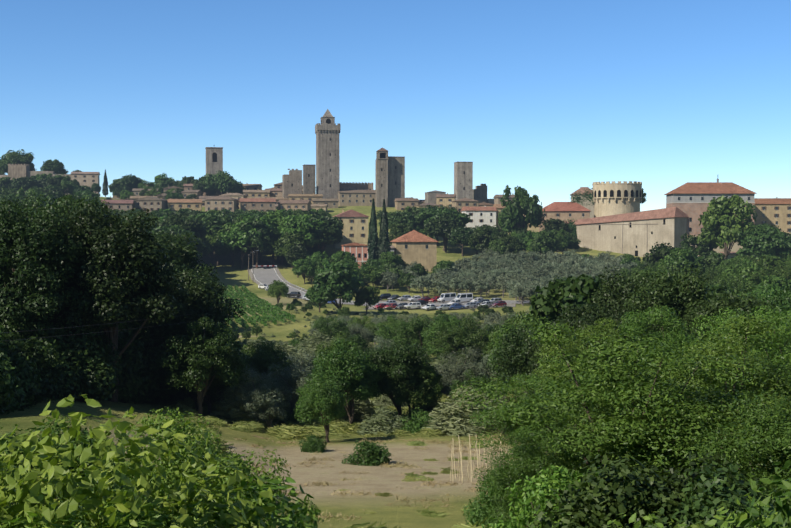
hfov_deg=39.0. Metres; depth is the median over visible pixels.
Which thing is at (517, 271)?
olive tree
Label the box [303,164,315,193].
torre chigi
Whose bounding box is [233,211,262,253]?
broad tree
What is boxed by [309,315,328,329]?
reeds
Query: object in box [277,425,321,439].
grass tuft
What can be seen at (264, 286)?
road car
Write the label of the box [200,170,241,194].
broad tree
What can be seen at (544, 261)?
olive tree
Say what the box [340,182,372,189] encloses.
palazzo comunale
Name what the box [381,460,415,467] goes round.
hay tuft
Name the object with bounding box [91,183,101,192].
broad tree
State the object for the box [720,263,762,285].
broad tree
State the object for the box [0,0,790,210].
sky
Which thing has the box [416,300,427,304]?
car
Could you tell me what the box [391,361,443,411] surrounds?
tree
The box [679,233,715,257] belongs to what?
broad tree
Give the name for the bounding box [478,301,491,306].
car
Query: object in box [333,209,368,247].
yellow house
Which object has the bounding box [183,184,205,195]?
town
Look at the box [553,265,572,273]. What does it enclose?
olive tree
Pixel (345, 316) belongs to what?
olive tree
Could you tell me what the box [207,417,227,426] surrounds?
grass tuft
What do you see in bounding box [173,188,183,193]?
broad tree
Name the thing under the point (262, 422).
grass tuft
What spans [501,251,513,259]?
olive tree
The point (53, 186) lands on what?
broad tree
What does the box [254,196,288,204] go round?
town
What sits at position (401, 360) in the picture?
big tree
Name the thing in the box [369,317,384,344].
olive tree
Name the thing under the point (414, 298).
car
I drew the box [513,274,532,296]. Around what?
olive tree
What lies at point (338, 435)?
grass tuft
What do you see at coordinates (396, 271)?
broad tree
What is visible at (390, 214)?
broad tree
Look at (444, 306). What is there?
car
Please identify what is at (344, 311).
bush
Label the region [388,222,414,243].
broad tree
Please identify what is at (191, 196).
broad tree
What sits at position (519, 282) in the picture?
olive tree
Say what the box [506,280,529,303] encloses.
olive tree
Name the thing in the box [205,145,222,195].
collegiata campanile
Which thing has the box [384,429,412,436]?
grass tuft
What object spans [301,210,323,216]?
broad tree
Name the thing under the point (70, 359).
dark bush
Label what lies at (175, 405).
grass tuft
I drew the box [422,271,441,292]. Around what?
olive tree
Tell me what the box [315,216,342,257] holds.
broad tree
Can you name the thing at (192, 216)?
broad tree
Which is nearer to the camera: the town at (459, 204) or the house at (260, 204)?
the house at (260, 204)
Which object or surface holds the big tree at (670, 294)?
on the ground
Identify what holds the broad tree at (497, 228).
on the ground
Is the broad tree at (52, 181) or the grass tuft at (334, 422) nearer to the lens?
the grass tuft at (334, 422)
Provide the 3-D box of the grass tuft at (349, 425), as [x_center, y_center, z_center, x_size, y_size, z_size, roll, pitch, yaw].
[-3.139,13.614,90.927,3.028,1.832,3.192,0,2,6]
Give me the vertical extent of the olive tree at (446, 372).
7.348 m
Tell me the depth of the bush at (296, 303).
307.12 m
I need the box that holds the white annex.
[720,252,738,258]
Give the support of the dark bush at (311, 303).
on the ground
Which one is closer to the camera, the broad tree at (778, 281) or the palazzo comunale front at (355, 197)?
the broad tree at (778, 281)
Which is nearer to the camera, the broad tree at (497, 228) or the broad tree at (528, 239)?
the broad tree at (528, 239)
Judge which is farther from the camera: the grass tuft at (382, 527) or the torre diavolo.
the torre diavolo
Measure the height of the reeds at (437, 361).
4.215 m
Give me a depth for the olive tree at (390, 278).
348.41 m
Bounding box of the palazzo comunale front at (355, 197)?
[338,190,374,205]
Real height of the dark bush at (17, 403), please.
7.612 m
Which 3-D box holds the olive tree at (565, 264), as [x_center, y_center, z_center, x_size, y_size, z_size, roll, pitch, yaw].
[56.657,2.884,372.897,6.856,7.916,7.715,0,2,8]
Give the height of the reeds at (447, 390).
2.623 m
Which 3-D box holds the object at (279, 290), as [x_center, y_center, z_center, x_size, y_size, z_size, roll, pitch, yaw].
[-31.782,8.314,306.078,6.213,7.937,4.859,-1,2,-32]
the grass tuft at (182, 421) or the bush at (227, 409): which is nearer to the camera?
the grass tuft at (182, 421)
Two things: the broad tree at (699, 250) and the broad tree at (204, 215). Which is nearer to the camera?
the broad tree at (699, 250)
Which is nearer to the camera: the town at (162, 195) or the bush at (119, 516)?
the bush at (119, 516)
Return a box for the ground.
[0,194,786,527]
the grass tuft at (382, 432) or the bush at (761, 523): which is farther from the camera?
the grass tuft at (382, 432)
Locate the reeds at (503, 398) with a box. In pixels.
[480,391,508,404]
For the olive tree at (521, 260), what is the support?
on the ground
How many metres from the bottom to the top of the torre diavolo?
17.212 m
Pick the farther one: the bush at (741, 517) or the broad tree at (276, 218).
the broad tree at (276, 218)
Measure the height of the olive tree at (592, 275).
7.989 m
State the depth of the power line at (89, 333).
72.63 m
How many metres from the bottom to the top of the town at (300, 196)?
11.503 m
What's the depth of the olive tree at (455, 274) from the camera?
355.17 m
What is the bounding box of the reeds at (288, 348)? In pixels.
[270,342,305,359]
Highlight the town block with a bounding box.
[487,199,493,203]
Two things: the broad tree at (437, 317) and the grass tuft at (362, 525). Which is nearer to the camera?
the grass tuft at (362, 525)
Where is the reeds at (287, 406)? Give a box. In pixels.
[276,399,294,413]
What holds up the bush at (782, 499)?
on the ground
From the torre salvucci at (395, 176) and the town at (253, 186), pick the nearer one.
the torre salvucci at (395, 176)
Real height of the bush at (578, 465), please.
4.006 m
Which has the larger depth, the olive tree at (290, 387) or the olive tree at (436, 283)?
the olive tree at (436, 283)
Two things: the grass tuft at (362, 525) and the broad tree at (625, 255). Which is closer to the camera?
the grass tuft at (362, 525)
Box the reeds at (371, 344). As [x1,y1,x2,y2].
[350,334,374,348]
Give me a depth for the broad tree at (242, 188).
684.88 m
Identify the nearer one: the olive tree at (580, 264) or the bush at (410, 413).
the bush at (410, 413)
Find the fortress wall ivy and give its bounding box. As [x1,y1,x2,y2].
[566,218,576,244]
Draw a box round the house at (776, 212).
[754,197,790,233]
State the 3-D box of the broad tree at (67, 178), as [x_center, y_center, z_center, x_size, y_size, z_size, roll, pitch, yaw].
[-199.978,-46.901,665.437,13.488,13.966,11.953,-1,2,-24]
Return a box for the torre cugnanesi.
[454,162,472,199]
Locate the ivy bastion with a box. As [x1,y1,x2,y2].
[570,188,594,205]
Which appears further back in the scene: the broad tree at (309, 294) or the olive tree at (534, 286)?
the olive tree at (534, 286)
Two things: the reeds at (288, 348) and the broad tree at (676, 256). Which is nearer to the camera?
the reeds at (288, 348)
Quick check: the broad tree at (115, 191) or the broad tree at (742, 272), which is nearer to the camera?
the broad tree at (742, 272)
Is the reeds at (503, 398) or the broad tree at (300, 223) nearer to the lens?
the reeds at (503, 398)
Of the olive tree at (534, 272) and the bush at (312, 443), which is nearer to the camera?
the bush at (312, 443)
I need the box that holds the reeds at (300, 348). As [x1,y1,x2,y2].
[295,346,304,354]
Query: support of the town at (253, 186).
on the ground
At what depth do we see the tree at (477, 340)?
140.69 m
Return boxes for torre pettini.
[425,190,445,203]
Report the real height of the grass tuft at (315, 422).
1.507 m
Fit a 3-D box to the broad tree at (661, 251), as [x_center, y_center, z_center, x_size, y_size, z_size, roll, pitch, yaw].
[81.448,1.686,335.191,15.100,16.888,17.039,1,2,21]
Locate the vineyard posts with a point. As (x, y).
(252, 312)
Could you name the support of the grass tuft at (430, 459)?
on the ground
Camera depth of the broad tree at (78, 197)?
499.59 m
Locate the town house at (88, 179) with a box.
[71,172,99,196]
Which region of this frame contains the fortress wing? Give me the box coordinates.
[565,207,688,256]
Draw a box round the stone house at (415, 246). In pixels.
[390,230,437,271]
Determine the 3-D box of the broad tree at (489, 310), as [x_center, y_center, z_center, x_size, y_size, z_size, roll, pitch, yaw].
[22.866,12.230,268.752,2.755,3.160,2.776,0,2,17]
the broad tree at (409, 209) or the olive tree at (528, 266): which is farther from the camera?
the broad tree at (409, 209)
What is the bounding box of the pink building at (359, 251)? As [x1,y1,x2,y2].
[341,242,367,268]
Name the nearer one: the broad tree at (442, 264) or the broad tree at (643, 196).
the broad tree at (442, 264)
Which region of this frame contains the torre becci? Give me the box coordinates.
[282,169,301,197]
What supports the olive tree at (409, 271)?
on the ground
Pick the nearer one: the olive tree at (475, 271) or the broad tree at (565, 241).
the olive tree at (475, 271)
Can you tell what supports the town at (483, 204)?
on the ground
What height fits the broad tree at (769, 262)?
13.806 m
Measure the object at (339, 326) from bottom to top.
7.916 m
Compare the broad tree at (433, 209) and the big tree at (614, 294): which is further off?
the broad tree at (433, 209)
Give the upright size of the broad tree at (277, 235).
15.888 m
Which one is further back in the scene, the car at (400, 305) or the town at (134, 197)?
the town at (134, 197)
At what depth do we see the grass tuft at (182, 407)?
92.32 m
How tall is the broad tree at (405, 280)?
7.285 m
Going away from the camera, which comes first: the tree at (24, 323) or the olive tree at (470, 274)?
the tree at (24, 323)
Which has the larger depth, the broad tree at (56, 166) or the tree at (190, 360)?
the broad tree at (56, 166)
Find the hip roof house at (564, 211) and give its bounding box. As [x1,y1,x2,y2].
[539,202,590,231]
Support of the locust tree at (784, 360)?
on the ground
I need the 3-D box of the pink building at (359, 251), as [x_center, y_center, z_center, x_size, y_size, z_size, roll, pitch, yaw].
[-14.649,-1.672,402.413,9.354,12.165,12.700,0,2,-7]
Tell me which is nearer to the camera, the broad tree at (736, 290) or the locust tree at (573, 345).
the locust tree at (573, 345)
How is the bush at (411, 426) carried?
on the ground
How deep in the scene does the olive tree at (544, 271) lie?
362.32 m
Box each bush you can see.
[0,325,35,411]
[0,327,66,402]
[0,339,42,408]
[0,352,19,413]
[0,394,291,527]
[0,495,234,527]
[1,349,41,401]
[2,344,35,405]
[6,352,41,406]
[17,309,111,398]
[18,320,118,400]
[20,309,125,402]
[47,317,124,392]
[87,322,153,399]
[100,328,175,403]
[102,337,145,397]
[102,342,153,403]
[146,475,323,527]
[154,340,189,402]
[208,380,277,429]
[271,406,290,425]
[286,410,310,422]
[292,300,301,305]
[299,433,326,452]
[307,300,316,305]
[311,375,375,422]
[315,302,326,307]
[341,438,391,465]
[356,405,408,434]
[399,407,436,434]
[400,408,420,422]
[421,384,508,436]
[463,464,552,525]
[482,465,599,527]
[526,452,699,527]
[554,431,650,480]
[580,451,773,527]
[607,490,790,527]
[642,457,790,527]
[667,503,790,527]
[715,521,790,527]
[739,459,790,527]
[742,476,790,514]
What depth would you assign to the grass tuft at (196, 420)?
82.81 m
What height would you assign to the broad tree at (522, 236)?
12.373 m
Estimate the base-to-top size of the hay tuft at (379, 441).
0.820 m
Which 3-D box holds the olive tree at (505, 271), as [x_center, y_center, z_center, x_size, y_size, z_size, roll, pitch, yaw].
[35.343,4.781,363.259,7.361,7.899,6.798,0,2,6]
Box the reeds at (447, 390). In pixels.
[441,386,451,394]
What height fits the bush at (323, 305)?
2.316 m
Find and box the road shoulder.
[246,261,529,305]
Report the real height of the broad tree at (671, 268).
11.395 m
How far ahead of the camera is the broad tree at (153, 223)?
408.23 m
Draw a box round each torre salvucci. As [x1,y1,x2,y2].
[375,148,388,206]
[387,156,404,206]
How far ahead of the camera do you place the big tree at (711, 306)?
83.48 m
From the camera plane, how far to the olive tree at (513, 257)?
399.88 m
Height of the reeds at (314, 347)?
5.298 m
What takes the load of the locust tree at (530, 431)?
on the ground
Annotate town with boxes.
[129,195,157,207]
[132,188,158,195]
[157,193,166,199]
[163,186,183,191]
[173,189,201,198]
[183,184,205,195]
[199,195,214,198]
[219,192,246,198]
[242,183,262,189]
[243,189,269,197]
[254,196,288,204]
[265,187,281,196]
[274,182,281,188]
[288,193,322,203]
[311,203,327,210]
[312,197,338,208]
[394,197,418,209]
[416,202,439,207]
[436,193,455,208]
[451,197,478,212]
[478,201,493,206]
[493,195,514,203]
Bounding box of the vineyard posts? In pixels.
[226,285,291,328]
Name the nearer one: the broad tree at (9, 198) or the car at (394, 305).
the car at (394, 305)
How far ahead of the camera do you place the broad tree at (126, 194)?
621.47 m
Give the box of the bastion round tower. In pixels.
[592,181,641,217]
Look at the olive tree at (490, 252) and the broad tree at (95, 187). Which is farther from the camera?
the broad tree at (95, 187)
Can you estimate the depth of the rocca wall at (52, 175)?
769.31 m
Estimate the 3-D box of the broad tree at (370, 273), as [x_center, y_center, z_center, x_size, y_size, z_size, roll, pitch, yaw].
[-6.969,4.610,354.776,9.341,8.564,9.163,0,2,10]
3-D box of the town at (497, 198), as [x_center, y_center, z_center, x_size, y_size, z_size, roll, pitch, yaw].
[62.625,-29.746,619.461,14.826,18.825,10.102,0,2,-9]
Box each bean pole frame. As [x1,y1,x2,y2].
[450,435,515,477]
[450,444,488,482]
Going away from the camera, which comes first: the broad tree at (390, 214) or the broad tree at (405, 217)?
the broad tree at (405, 217)
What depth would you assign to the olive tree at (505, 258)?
394.60 m
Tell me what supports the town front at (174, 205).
on the ground
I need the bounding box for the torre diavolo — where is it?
[473,184,486,202]
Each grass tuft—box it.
[164,403,185,407]
[165,404,196,411]
[166,417,197,425]
[177,408,199,417]
[185,416,213,425]
[185,425,218,438]
[185,434,233,452]
[198,424,220,433]
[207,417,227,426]
[228,425,252,432]
[229,420,264,432]
[231,418,267,430]
[265,423,295,436]
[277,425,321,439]
[281,420,299,425]
[294,422,319,427]
[306,429,329,437]
[307,419,322,424]
[307,425,332,436]
[308,414,333,421]
[321,419,346,427]
[322,423,345,433]
[328,432,350,437]
[337,421,364,433]
[341,421,365,433]
[344,521,385,527]
[363,524,399,527]
[373,430,385,435]
[374,492,392,496]
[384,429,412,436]
[402,476,416,481]
[404,471,424,477]
[407,440,428,445]
[409,427,444,436]
[414,476,433,480]
[416,507,446,517]
[421,471,437,474]
[424,458,439,460]
[439,467,458,473]
[451,517,493,527]
[462,456,478,459]
[471,443,483,448]
[484,429,501,435]
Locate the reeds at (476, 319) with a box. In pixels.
[471,316,483,327]
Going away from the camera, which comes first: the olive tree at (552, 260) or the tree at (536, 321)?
the tree at (536, 321)
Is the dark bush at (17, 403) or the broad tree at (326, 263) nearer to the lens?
the dark bush at (17, 403)
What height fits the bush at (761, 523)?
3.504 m
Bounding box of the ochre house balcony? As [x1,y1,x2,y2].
[493,204,538,233]
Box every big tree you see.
[0,193,47,210]
[0,196,98,322]
[4,193,119,278]
[52,198,183,401]
[107,230,219,312]
[120,268,246,352]
[364,342,439,415]
[486,319,563,408]
[524,302,646,419]
[592,266,659,407]
[625,262,715,359]
[670,290,778,355]
[754,288,790,357]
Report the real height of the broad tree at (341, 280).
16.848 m
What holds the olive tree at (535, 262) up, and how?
on the ground
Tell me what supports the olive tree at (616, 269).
on the ground
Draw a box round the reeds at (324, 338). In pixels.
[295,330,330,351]
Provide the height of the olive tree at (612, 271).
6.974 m
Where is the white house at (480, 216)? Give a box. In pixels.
[461,205,496,227]
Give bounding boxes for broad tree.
[0,149,33,169]
[0,164,7,174]
[0,177,12,188]
[0,187,26,199]
[0,194,26,204]
[10,177,38,190]
[13,187,54,206]
[35,173,51,179]
[37,187,64,195]
[38,177,48,187]
[40,159,68,173]
[42,177,64,192]
[43,190,62,200]
[45,184,61,191]
[52,175,67,188]
[54,179,77,195]
[55,174,70,180]
[65,194,88,204]
[72,190,101,202]
[73,185,93,194]
[74,194,100,202]
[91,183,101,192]
[109,181,129,192]
[112,188,120,195]
[112,209,126,214]
[117,177,137,190]
[118,174,141,191]
[120,190,135,199]
[121,214,143,223]
[138,179,153,188]
[139,188,147,195]
[144,188,161,196]
[144,217,162,229]
[148,210,162,218]
[152,224,196,241]
[153,173,174,187]
[154,176,173,192]
[156,180,170,192]
[159,208,172,213]
[159,213,207,239]
[162,210,184,217]
[163,228,205,261]
[164,180,180,187]
[165,192,182,199]
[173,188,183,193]
[176,208,189,214]
[176,211,197,218]
[177,176,195,187]
[183,214,200,219]
[185,194,198,198]
[189,210,205,214]
[192,175,219,195]
[194,211,229,262]
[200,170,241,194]
[200,234,230,266]
[202,212,234,265]
[210,209,233,218]
[214,215,250,265]
[216,215,274,268]
[222,181,245,194]
[230,219,278,268]
[233,211,253,217]
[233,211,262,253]
[234,209,242,215]
[248,248,273,263]
[256,209,287,262]
[267,228,283,264]
[272,232,304,268]
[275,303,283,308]
[278,214,325,247]
[285,244,310,277]
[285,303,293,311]
[291,211,305,215]
[292,258,315,283]
[296,214,342,250]
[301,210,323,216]
[305,244,323,255]
[305,287,336,311]
[306,251,329,275]
[312,262,362,309]
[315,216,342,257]
[315,261,324,275]
[318,260,331,273]
[331,251,357,268]
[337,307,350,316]
[343,262,363,277]
[353,285,380,314]
[355,275,364,285]
[359,259,382,285]
[360,265,385,286]
[376,210,387,219]
[378,251,402,268]
[379,211,400,235]
[384,264,402,285]
[388,210,423,231]
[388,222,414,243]
[389,268,403,287]
[390,256,407,268]
[397,272,416,292]
[403,206,420,212]
[405,210,424,223]
[406,211,433,235]
[410,263,427,276]
[420,205,447,243]
[424,208,470,250]
[424,213,464,252]
[431,260,452,274]
[432,314,450,321]
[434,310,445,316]
[441,205,456,212]
[448,226,472,255]
[464,227,480,254]
[468,225,498,256]
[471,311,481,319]
[476,224,506,232]
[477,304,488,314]
[481,229,499,236]
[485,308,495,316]
[488,238,506,255]
[496,232,507,238]
[497,236,523,255]
[498,185,545,227]
[498,209,528,232]
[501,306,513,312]
[508,227,531,236]
[516,232,533,251]
[524,230,559,254]
[528,230,560,256]
[529,274,613,328]
[540,218,572,251]
[550,229,570,253]
[560,231,580,253]
[620,254,633,260]
[620,255,638,267]
[632,259,642,268]
[640,188,646,203]
[642,242,682,269]
[654,247,697,276]
[655,265,682,275]
[674,275,733,300]
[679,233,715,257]
[693,255,705,277]
[696,195,757,258]
[702,252,726,275]
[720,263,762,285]
[724,285,750,294]
[736,223,790,260]
[736,255,756,264]
[737,258,752,276]
[753,254,786,275]
[755,275,790,292]
[771,231,790,256]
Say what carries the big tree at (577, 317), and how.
on the ground
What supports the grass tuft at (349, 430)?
on the ground
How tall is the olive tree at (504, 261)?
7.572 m
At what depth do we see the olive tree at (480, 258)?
400.52 m
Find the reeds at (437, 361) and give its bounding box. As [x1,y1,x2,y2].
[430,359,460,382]
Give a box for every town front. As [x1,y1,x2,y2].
[101,199,134,210]
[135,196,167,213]
[167,198,201,211]
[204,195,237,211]
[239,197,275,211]
[277,199,311,211]
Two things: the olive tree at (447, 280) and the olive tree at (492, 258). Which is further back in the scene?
the olive tree at (492, 258)
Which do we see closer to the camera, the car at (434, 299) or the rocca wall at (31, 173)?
the car at (434, 299)
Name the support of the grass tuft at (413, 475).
on the ground
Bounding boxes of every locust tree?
[453,321,780,516]
[469,370,612,470]
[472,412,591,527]
[508,317,652,433]
[591,305,715,425]
[634,315,790,491]
[671,305,790,402]
[678,367,790,504]
[682,314,790,469]
[777,319,790,342]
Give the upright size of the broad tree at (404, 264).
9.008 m
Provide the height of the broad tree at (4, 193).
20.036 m
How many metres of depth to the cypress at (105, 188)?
699.42 m
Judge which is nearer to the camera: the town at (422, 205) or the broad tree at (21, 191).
the broad tree at (21, 191)
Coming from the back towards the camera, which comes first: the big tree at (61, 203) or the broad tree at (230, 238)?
the broad tree at (230, 238)
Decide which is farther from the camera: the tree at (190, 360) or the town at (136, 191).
the town at (136, 191)
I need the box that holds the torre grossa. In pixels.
[315,109,340,205]
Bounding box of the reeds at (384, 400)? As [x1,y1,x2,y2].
[373,391,407,407]
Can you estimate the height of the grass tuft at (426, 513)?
0.743 m
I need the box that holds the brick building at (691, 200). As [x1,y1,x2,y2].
[664,179,756,256]
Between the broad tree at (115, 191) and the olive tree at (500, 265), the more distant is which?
the broad tree at (115, 191)
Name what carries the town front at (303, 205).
on the ground
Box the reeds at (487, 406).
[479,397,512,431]
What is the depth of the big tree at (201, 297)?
98.37 m
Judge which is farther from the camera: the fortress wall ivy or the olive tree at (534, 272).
the fortress wall ivy
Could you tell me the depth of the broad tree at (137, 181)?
713.27 m
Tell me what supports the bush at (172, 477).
on the ground
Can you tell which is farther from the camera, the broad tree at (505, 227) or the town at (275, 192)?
the town at (275, 192)
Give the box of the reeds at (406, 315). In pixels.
[402,313,412,321]
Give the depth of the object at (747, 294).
142.54 m
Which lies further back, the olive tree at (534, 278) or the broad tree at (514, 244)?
the broad tree at (514, 244)
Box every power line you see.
[4,313,197,332]
[4,321,193,340]
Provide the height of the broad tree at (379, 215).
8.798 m
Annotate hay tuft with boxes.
[276,441,298,443]
[297,460,331,464]
[299,479,339,486]
[306,456,341,460]
[315,511,361,521]
[328,489,371,496]
[338,477,361,480]
[360,439,384,442]
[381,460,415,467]
[396,495,435,503]
[404,437,436,441]
[420,480,461,487]
[420,497,449,504]
[426,440,451,443]
[447,443,472,448]
[448,449,476,453]
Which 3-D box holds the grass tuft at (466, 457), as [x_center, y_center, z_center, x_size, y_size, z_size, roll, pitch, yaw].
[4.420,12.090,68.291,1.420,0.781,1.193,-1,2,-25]
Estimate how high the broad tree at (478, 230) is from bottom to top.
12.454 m
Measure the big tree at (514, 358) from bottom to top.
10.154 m
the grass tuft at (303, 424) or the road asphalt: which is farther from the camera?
the road asphalt
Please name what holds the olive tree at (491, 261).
on the ground
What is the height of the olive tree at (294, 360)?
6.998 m
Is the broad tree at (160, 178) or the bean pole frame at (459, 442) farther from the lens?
the broad tree at (160, 178)
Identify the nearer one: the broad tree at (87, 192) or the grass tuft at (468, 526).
the grass tuft at (468, 526)
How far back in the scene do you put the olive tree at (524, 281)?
326.52 m
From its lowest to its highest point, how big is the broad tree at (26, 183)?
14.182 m
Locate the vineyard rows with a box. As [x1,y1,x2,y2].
[218,285,295,330]
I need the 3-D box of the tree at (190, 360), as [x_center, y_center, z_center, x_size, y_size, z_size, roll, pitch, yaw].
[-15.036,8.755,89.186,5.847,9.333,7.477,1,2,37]
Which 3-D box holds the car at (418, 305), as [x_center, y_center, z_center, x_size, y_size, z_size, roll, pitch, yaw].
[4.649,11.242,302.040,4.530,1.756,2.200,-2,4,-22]
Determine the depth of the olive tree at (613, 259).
395.40 m
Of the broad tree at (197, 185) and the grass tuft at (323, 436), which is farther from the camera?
the broad tree at (197, 185)
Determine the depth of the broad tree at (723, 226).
389.54 m
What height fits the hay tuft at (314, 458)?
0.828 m
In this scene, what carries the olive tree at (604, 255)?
on the ground
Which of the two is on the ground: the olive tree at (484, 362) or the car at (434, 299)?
the olive tree at (484, 362)
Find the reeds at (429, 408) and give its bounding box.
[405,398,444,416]
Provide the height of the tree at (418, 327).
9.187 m
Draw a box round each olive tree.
[232,366,289,422]
[246,398,288,427]
[259,349,318,413]
[264,363,312,424]
[285,351,310,372]
[297,357,314,371]
[328,314,350,330]
[348,321,374,340]
[369,271,388,288]
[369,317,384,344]
[372,335,394,349]
[378,313,398,322]
[380,272,397,291]
[399,269,418,277]
[404,313,425,323]
[409,276,429,297]
[421,275,434,294]
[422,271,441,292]
[428,278,449,295]
[431,268,447,280]
[433,345,488,384]
[437,378,451,392]
[439,266,454,275]
[439,277,453,292]
[441,274,453,291]
[448,272,460,286]
[448,275,472,292]
[452,266,462,271]
[454,257,471,267]
[455,263,470,271]
[458,276,471,292]
[459,271,480,290]
[464,268,485,279]
[468,277,490,297]
[469,259,490,269]
[472,252,488,260]
[472,351,506,402]
[476,266,491,277]
[478,259,495,268]
[479,273,496,292]
[480,248,500,258]
[480,319,496,331]
[481,279,495,295]
[481,312,501,324]
[484,270,502,289]
[486,257,498,266]
[490,253,505,258]
[490,260,509,269]
[494,258,508,268]
[494,275,515,297]
[496,268,510,274]
[496,272,518,295]
[498,256,510,264]
[500,313,519,326]
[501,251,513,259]
[506,267,524,278]
[506,278,530,299]
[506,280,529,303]
[507,280,530,301]
[508,252,524,261]
[509,256,529,270]
[512,282,535,305]
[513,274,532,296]
[517,271,539,278]
[520,262,536,270]
[523,251,540,261]
[524,274,539,281]
[525,268,544,278]
[527,259,541,264]
[529,266,549,276]
[529,278,550,293]
[531,284,546,297]
[538,257,552,262]
[539,262,560,273]
[539,272,559,278]
[541,253,557,260]
[545,259,557,262]
[545,262,559,269]
[546,250,562,257]
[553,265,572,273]
[555,254,568,263]
[556,262,573,269]
[560,272,579,278]
[561,257,581,268]
[561,267,582,276]
[563,248,579,257]
[567,254,581,260]
[574,260,592,273]
[578,256,595,272]
[581,260,599,269]
[581,273,597,278]
[582,267,599,276]
[592,269,613,278]
[593,260,613,269]
[594,265,609,269]
[598,251,614,261]
[601,267,620,274]
[604,255,624,265]
[609,265,624,271]
[617,263,629,270]
[621,261,636,271]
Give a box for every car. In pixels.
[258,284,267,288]
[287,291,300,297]
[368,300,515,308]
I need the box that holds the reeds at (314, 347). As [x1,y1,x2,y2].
[300,343,320,366]
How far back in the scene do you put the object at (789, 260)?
319.18 m
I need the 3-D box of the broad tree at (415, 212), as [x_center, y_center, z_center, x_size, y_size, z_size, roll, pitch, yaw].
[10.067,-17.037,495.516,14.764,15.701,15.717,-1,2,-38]
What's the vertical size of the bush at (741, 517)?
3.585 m
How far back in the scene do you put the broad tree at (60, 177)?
638.65 m
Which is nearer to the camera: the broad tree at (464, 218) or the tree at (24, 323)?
the tree at (24, 323)
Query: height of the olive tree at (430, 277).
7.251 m
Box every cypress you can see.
[102,169,107,196]
[367,198,379,259]
[377,199,390,258]
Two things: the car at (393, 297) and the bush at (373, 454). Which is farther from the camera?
the car at (393, 297)
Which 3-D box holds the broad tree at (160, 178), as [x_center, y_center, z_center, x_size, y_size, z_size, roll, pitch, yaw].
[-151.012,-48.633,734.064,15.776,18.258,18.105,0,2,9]
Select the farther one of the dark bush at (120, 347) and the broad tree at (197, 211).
the broad tree at (197, 211)
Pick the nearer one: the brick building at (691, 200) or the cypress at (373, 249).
the cypress at (373, 249)
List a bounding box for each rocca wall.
[8,164,29,179]
[27,171,54,176]
[51,174,70,190]
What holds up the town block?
on the ground
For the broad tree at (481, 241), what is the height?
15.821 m
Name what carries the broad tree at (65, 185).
on the ground
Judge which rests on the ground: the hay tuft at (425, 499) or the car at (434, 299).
the hay tuft at (425, 499)
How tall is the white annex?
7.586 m
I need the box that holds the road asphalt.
[249,260,530,305]
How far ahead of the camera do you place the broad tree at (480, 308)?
278.95 m

